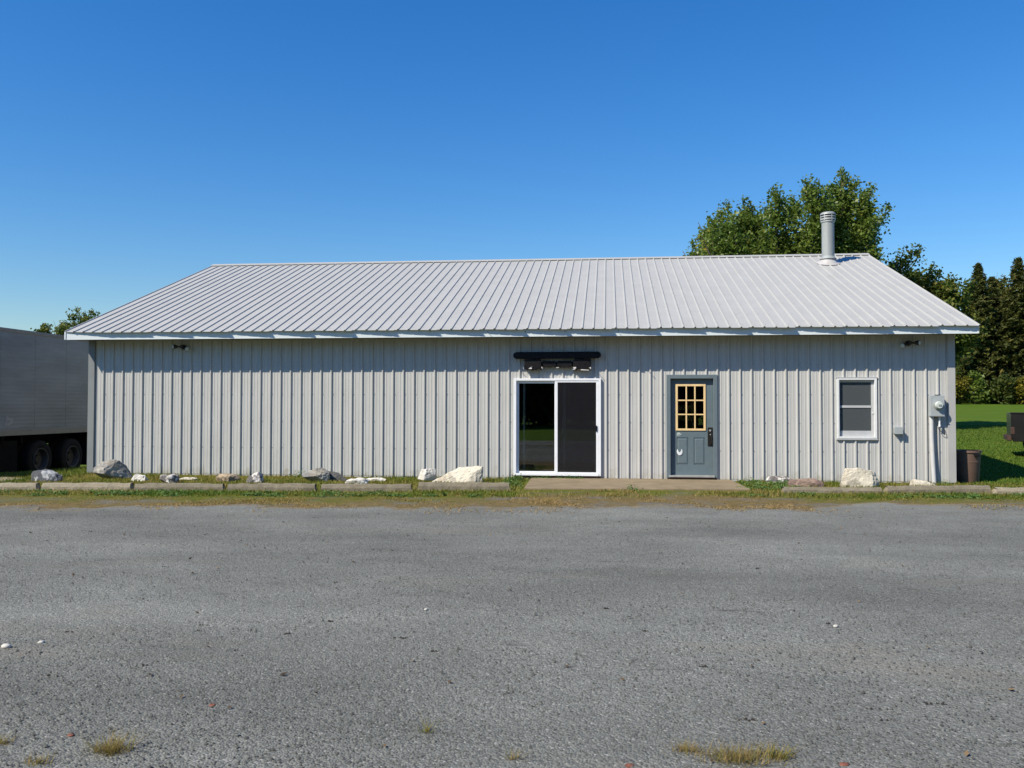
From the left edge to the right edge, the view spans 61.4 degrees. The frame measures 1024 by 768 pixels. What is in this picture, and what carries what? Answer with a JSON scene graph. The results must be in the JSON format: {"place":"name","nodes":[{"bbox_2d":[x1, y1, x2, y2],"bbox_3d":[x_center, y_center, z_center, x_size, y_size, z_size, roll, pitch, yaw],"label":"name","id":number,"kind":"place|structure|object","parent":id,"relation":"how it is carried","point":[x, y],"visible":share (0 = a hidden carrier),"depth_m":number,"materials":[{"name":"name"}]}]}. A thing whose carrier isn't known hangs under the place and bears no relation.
{"place":"outdoors","nodes":[
{"label":"outdoors","id":0,"kind":"place"},
{"bbox_2d":[0,466,90,482],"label":"corner grass","id":1,"kind":"structure","parent":0,"point":[76,469],"depth_m":18.78,"materials":[{"name":"green plant"}]},
{"bbox_2d":[0,402,1023,509],"bbox_3d":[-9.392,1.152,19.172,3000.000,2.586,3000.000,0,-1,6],"label":"ground","id":2,"kind":"structure","parent":0,"point":[986,414],"depth_m":14.15,"materials":[{"name":"green plant"}]},
{"bbox_2d":[0,482,40,489],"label":"parking stop","id":3,"kind":"object","parent":2,"relation":"on","point":[18,486],"visible":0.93,"depth_m":15.38,"materials":[{"name":"concrete"}]},
{"bbox_2d":[0,327,88,472],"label":"box trailer","id":4,"kind":"object","parent":2,"relation":"on","point":[43,389],"visible":0.77,"depth_m":23.00,"materials":[{"name":"metal"}]},
{"bbox_2d":[30,469,62,481],"bbox_3d":[-9.319,1.841,17.291,0.629,0.282,0.406,0,-1,6],"label":"boulder","id":5,"kind":"object","parent":2,"relation":"on","point":[45,475],"visible":0.73,"depth_m":17.17,"materials":[{"name":"stone"}]},
{"bbox_2d":[30,307,99,334],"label":"leafy tree","id":6,"kind":"object","parent":2,"relation":"on","point":[61,328],"visible":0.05,"depth_m":82.50,"materials":[{"name":"green plant"}]},
{"bbox_2d":[41,482,133,490],"bbox_3d":[-7.606,1.850,15.462,1.642,0.165,0.184,0,-1,0],"label":"parking stop","id":7,"kind":"object","parent":2,"relation":"on","point":[86,486],"visible":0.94,"depth_m":15.39,"materials":[{"name":"concrete"}]},
{"bbox_2d":[93,459,132,478],"bbox_3d":[-8.270,1.795,17.886,0.744,0.464,0.510,0,-1,6],"label":"boulder","id":8,"kind":"object","parent":2,"relation":"on","point":[113,469],"visible":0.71,"depth_m":17.80,"materials":[{"name":"grey stone"}]},
{"bbox_2d":[131,474,147,480],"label":"boulder","id":9,"kind":"object","parent":2,"relation":"on","point":[137,477],"visible":0.65,"depth_m":17.31,"materials":[{"name":"white stone"}]},
{"bbox_2d":[159,474,178,482],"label":"boulder","id":10,"kind":"object","parent":2,"relation":"on","point":[163,478],"visible":0.76,"depth_m":16.87,"materials":[{"name":"grey stone"}]},
{"bbox_2d":[134,483,225,490],"bbox_3d":[-5.943,1.855,15.435,1.632,0.160,0.178,0,-1,-1],"label":"parking stop","id":11,"kind":"object","parent":2,"relation":"on","point":[172,486],"visible":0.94,"depth_m":15.36,"materials":[{"name":"concrete"}]},
{"bbox_2d":[179,477,196,480],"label":"boulder","id":12,"kind":"object","parent":2,"relation":"on","point":[188,478],"visible":0.53,"depth_m":17.51,"materials":[{"name":"beige stone"}]},
{"bbox_2d":[216,474,239,481],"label":"boulder","id":13,"kind":"object","parent":2,"relation":"on","point":[226,477],"visible":0.74,"depth_m":17.12,"materials":[{"name":"beige stone"}]},
{"bbox_2d":[246,472,263,482],"bbox_3d":[-5.056,1.856,17.004,0.346,0.254,0.219,0,-1,6],"label":"boulder","id":14,"kind":"object","parent":2,"relation":"on","point":[256,476],"visible":0.63,"depth_m":16.94,"materials":[{"name":"grey stone"}]},
{"bbox_2d":[227,483,316,490],"bbox_3d":[-4.286,1.854,15.409,1.613,0.168,0.182,0,-1,-1],"label":"parking stop","id":15,"kind":"object","parent":2,"relation":"on","point":[281,487],"visible":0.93,"depth_m":15.34,"materials":[{"name":"concrete"}]},
{"bbox_2d":[302,468,329,481],"bbox_3d":[-3.934,1.851,17.357,0.534,0.335,0.377,0,-1,6],"label":"boulder","id":16,"kind":"object","parent":2,"relation":"on","point":[319,474],"visible":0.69,"depth_m":17.24,"materials":[{"name":"grey stone"}]},
{"bbox_2d":[329,471,346,480],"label":"boulder","id":17,"kind":"object","parent":2,"relation":"on","point":[335,476],"visible":0.66,"depth_m":17.43,"materials":[{"name":"grey stone"}]},
{"bbox_2d":[345,477,368,483],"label":"boulder","id":18,"kind":"object","parent":2,"relation":"on","point":[359,480],"visible":0.73,"depth_m":16.71,"materials":[{"name":"white stone"}]},
{"bbox_2d":[321,483,412,491],"bbox_3d":[-2.593,1.860,15.382,1.663,0.162,0.183,0,-1,-1],"label":"parking stop","id":19,"kind":"object","parent":2,"relation":"on","point":[364,487],"visible":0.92,"depth_m":15.31,"materials":[{"name":"concrete"}]},
{"bbox_2d":[367,478,386,480],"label":"boulder","id":20,"kind":"object","parent":2,"relation":"on","point":[377,479],"visible":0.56,"depth_m":17.40,"materials":[{"name":"white stone"}]},
{"bbox_2d":[418,469,436,480],"bbox_3d":[-1.713,1.870,17.474,0.396,0.317,0.274,0,-2,-11],"label":"boulder","id":21,"kind":"object","parent":2,"relation":"on","point":[427,474],"visible":0.66,"depth_m":17.38,"materials":[{"name":"grey stone"}]},
{"bbox_2d":[432,466,483,482],"bbox_3d":[-1.097,1.826,17.250,1.052,0.386,0.353,0,-1,6],"label":"boulder","id":22,"kind":"object","parent":2,"relation":"on","point":[467,474],"visible":0.68,"depth_m":17.15,"materials":[{"name":"beige stone"}]},
{"bbox_2d":[417,482,510,490],"bbox_3d":[-0.868,1.854,15.559,1.708,0.165,0.180,0,-1,1],"label":"parking stop","id":23,"kind":"object","parent":2,"relation":"on","point":[439,486],"visible":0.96,"depth_m":15.49,"materials":[{"name":"concrete"}]},
{"bbox_2d":[0,502,1023,767],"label":"gravel lot","id":24,"kind":"structure","parent":2,"relation":"on","point":[640,588],"depth_m":5.68,"materials":[{"name":"grey gravel"}]},
{"bbox_2d":[1,643,10,647],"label":"pebble","id":25,"kind":"object","parent":24,"relation":"on","point":[6,645],"visible":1,"depth_m":5.33,"materials":[{"name":"white stone"}]},
{"bbox_2d":[0,730,17,744],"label":"grass tuft","id":26,"kind":"object","parent":24,"relation":"on","point":[1,741],"visible":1,"depth_m":3.84,"materials":[{"name":"plant"}]},
{"bbox_2d":[9,752,58,765],"bbox_3d":[-1.994,1.573,3.603,0.148,0.044,0.182,0,-1,6],"label":"grass tuft","id":27,"kind":"object","parent":24,"relation":"on","point":[37,760],"visible":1,"depth_m":3.63,"materials":[{"name":"yellow plant"}]},
{"bbox_2d":[68,722,146,756],"bbox_3d":[-1.752,1.561,3.766,0.339,0.078,0.330,0,-1,6],"label":"grass tuft","id":28,"kind":"object","parent":24,"relation":"on","point":[108,748],"visible":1,"depth_m":3.75,"materials":[{"name":"plant"}]},
{"bbox_2d":[404,713,444,733],"bbox_3d":[-0.391,1.575,3.967,0.191,0.064,0.191,0,-2,22],"label":"grass tuft","id":29,"kind":"object","parent":24,"relation":"on","point":[427,729],"visible":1,"depth_m":3.98,"materials":[{"name":"plant"}]},
{"bbox_2d":[41,510,946,720],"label":"dark clods","id":30,"kind":"object","parent":24,"relation":"on","point":[752,719],"visible":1,"depth_m":5.13,"materials":[{"name":"black soil"}]},
{"bbox_2d":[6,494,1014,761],"bbox_3d":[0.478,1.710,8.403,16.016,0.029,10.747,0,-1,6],"label":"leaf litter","id":31,"kind":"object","parent":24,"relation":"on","point":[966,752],"visible":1,"depth_m":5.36,"materials":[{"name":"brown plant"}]},
{"bbox_2d":[503,749,532,760],"bbox_3d":[0.016,1.575,3.672,0.150,0.051,0.159,1,-2,-16],"label":"grass tuft","id":32,"kind":"object","parent":24,"relation":"on","point":[510,758],"visible":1,"depth_m":3.67,"materials":[{"name":"plant"}]},
{"bbox_2d":[625,763,634,767],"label":"pebble","id":33,"kind":"object","parent":24,"relation":"on","point":[628,765],"visible":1,"depth_m":3.60,"materials":[{"name":"stone"}]},
{"bbox_2d":[656,735,713,756],"bbox_3d":[0.779,1.579,3.771,0.276,0.052,0.205,0,-2,-13],"label":"grass tuft","id":34,"kind":"object","parent":24,"relation":"on","point":[688,748],"visible":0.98,"depth_m":3.77,"materials":[{"name":"plant"}]},
{"bbox_2d":[673,737,807,767],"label":"grass tuft","id":35,"kind":"object","parent":24,"relation":"on","point":[734,756],"visible":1,"depth_m":3.67,"materials":[{"name":"yellow plant"}]},
{"bbox_2d":[744,735,802,762],"bbox_3d":[1.123,1.575,3.705,0.255,0.058,0.242,-1,-2,29],"label":"grass tuft","id":36,"kind":"object","parent":24,"relation":"on","point":[783,755],"visible":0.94,"depth_m":3.71,"materials":[{"name":"plant"}]},
{"bbox_2d":[839,762,849,765],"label":"pebble","id":37,"kind":"object","parent":24,"relation":"on","point":[844,764],"visible":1,"depth_m":3.62,"materials":[{"name":"stone"}]},
{"bbox_2d":[0,471,1023,513],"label":"grass strip","id":38,"kind":"object","parent":2,"relation":"on","point":[406,480],"depth_m":14.86,"materials":[{"name":"green plant"}]},
{"bbox_2d":[0,468,1023,498],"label":"weeds","id":39,"kind":"object","parent":2,"relation":"on","point":[121,492],"visible":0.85,"depth_m":14.79,"materials":[{"name":"green plant"}]},
{"bbox_2d":[64,211,979,483],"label":"metal building","id":40,"kind":"structure","parent":2,"relation":"on","point":[792,365],"depth_m":18.44,"materials":[{"name":"metal"}]},
{"bbox_2d":[172,344,189,350],"bbox_3d":[-7.229,-0.789,18.852,0.389,0.162,0.200,0,-1,6],"label":"floodlight","id":41,"kind":"object","parent":40,"relation":"attached to","point":[183,347],"visible":1,"depth_m":18.80,"materials":[{"name":"brown metal"}]},
{"bbox_2d":[513,352,600,370],"bbox_3d":[0.939,-0.474,17.980,1.826,0.392,0.172,0,-1,6],"label":"broken sign","id":42,"kind":"object","parent":40,"relation":"attached to","point":[532,360],"visible":1,"depth_m":17.93,"materials":[{"name":"black plastic"}]},
{"bbox_2d":[514,378,600,478],"bbox_3d":[0.952,0.937,18.089,1.822,2.102,0.280,0,-1,6],"label":"sliding door","id":43,"kind":"structure","parent":40,"relation":"in","point":[577,448],"depth_m":17.95,"materials":[{"name":"white plastic"}]},
{"bbox_2d":[678,403,692,428],"bbox_3d":[3.598,1.189,18.503,0.530,1.570,0.300,0,-1,6],"label":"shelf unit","id":44,"kind":"object","parent":40,"relation":"on","point":[689,418],"visible":0.27,"depth_m":18.35,"materials":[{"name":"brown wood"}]},
{"bbox_2d":[666,375,717,479],"bbox_3d":[3.697,0.897,17.737,1.025,2.175,0.175,0,-1,6],"label":"entry door","id":45,"kind":"structure","parent":40,"relation":"in","point":[691,453],"depth_m":17.75,"materials":[{"name":"paint"}]},
{"bbox_2d":[836,377,877,439],"bbox_3d":[6.941,0.495,17.374,0.797,1.260,0.120,0,-1,6],"label":"window","id":46,"kind":"structure","parent":40,"relation":"in","point":[856,397],"depth_m":17.38,"materials":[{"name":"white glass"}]},
{"bbox_2d":[893,427,902,433],"bbox_3d":[7.704,0.928,17.212,0.157,0.140,0.124,0,-1,6],"label":"junction box","id":47,"kind":"object","parent":40,"relation":"attached to","point":[897,430],"visible":1,"depth_m":17.15,"materials":[{"name":"grey metal"}]},
{"bbox_2d":[900,340,920,347],"bbox_3d":[7.924,-0.793,17.168,0.389,0.162,0.200,0,-1,6],"label":"floodlight","id":48,"kind":"object","parent":40,"relation":"attached to","point":[909,343],"visible":1,"depth_m":17.12,"materials":[{"name":"brown metal"}]},
{"bbox_2d":[928,395,944,483],"bbox_3d":[8.440,1.104,17.046,0.326,1.787,0.234,0,-1,6],"label":"electric meter","id":49,"kind":"object","parent":40,"relation":"attached to","point":[936,406],"visible":0.99,"depth_m":17.07,"materials":[{"name":"metal"}]},
{"bbox_2d":[524,478,750,490],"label":"concrete walkway","id":50,"kind":"structure","parent":2,"relation":"on","point":[607,484],"depth_m":16.48,"materials":[{"name":"concrete"}]},
{"bbox_2d":[765,476,791,481],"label":"boulder","id":51,"kind":"object","parent":2,"relation":"on","point":[775,478],"visible":0.5,"depth_m":17.10,"materials":[{"name":"grey stone"}]},
{"bbox_2d":[682,166,894,266],"bbox_3d":[11.581,-3.382,37.074,9.753,11.321,6.862,0,-1,6],"label":"poplar tree","id":52,"kind":"object","parent":2,"relation":"on","point":[745,231],"visible":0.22,"depth_m":35.48,"materials":[{"name":"green plant"}]},
{"bbox_2d":[787,478,823,486],"bbox_3d":[5.607,1.905,16.465,0.679,0.210,0.295,0,-1,6],"label":"boulder","id":53,"kind":"object","parent":2,"relation":"on","point":[811,482],"visible":0.62,"depth_m":16.37,"materials":[{"name":"stone"}]},
{"bbox_2d":[782,487,883,493],"bbox_3d":[5.652,1.886,15.246,1.773,0.135,0.184,0,-1,3],"label":"parking stop","id":54,"kind":"object","parent":2,"relation":"on","point":[834,489],"visible":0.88,"depth_m":15.18,"materials":[{"name":"concrete"}]},
{"bbox_2d":[840,468,878,486],"bbox_3d":[6.583,1.799,16.406,0.768,0.423,0.330,0,-1,6],"label":"boulder","id":55,"kind":"object","parent":2,"relation":"on","point":[855,477],"visible":0.75,"depth_m":16.28,"materials":[{"name":"beige stone"}]},
{"bbox_2d":[909,479,936,485],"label":"boulder","id":56,"kind":"object","parent":2,"relation":"on","point":[916,482],"visible":0.51,"depth_m":16.57,"materials":[{"name":"beige stone"}]},
{"bbox_2d":[883,485,991,493],"bbox_3d":[7.525,1.875,15.260,1.880,0.166,0.182,0,-1,1],"label":"parking stop","id":57,"kind":"object","parent":2,"relation":"on","point":[961,488],"visible":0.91,"depth_m":15.19,"materials":[{"name":"concrete"}]},
{"bbox_2d":[882,242,994,375],"bbox_3d":[19.139,-2.020,39.785,5.380,8.530,4.620,0,-1,6],"label":"leafy tree","id":58,"kind":"object","parent":2,"relation":"on","point":[946,290],"visible":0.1,"depth_m":38.61,"materials":[{"name":"green plant"}]},
{"bbox_2d":[955,355,969,391],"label":"shrub","id":59,"kind":"object","parent":2,"relation":"on","point":[960,365],"visible":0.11,"depth_m":73.78,"materials":[{"name":"green plant"}]},
{"bbox_2d":[955,372,972,403],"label":"shrub","id":60,"kind":"object","parent":2,"relation":"on","point":[960,387],"visible":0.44,"depth_m":71.09,"materials":[{"name":"green plant"}]},
{"bbox_2d":[956,449,981,482],"bbox_3d":[9.265,1.669,17.566,0.560,0.645,0.565,0,-1,6],"label":"trash bin","id":61,"kind":"object","parent":2,"relation":"on","point":[968,461],"visible":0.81,"depth_m":17.36,"materials":[{"name":"brown plastic"}]},
{"bbox_2d":[964,370,993,403],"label":"shrub","id":62,"kind":"object","parent":2,"relation":"on","point":[977,391],"visible":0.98,"depth_m":71.00,"materials":[{"name":"green plant"}]},
{"bbox_2d":[955,262,1020,402],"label":"spruce tree","id":63,"kind":"object","parent":2,"relation":"on","point":[986,357],"visible":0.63,"depth_m":74.30,"materials":[{"name":"green plant"}]},
{"bbox_2d":[985,276,1004,338],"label":"spruce tree","id":64,"kind":"object","parent":2,"relation":"on","point":[996,306],"visible":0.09,"depth_m":78.51,"materials":[{"name":"green plant"}]},
{"bbox_2d":[983,367,1014,401],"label":"shrub","id":65,"kind":"object","parent":2,"relation":"on","point":[991,377],"visible":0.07,"depth_m":74.02,"materials":[{"name":"green plant"}]},
{"bbox_2d":[984,374,1018,404],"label":"shrub","id":66,"kind":"object","parent":2,"relation":"on","point":[1002,387],"visible":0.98,"depth_m":70.35,"materials":[{"name":"green plant"}]},
{"bbox_2d":[984,256,1023,403],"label":"spruce tree","id":67,"kind":"object","parent":2,"relation":"on","point":[1013,326],"visible":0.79,"depth_m":73.84,"materials":[{"name":"green plant"}]},
{"bbox_2d":[995,272,1012,316],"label":"leafy tree","id":68,"kind":"object","parent":2,"relation":"on","point":[1001,285],"depth_m":80.73,"materials":[{"name":"green plant"}]},
{"bbox_2d":[992,487,1023,493],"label":"parking stop","id":69,"kind":"object","parent":2,"relation":"on","point":[1002,490],"visible":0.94,"depth_m":15.04,"materials":[{"name":"concrete"}]},
{"bbox_2d":[1003,412,1023,446],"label":"pickup truck","id":70,"kind":"object","parent":2,"relation":"on","point":[1015,426],"visible":1,"depth_m":26.04,"materials":[{"name":"black paint"}]},
{"bbox_2d":[1010,376,1023,403],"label":"shrub","id":71,"kind":"object","parent":2,"relation":"on","point":[1018,393],"visible":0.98,"depth_m":70.39,"materials":[{"name":"green plant"}]},
{"bbox_2d":[0,0,1023,333],"label":"sky","id":72,"kind":"structure","parent":0,"point":[146,146],"materials":[{"name":"blue"}]},
{"bbox_2d":[956,424,1023,487],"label":"lawn grass","id":73,"kind":"structure","parent":0,"point":[988,428],"depth_m":27.54,"materials":[{"name":"green plant"}]}
]}

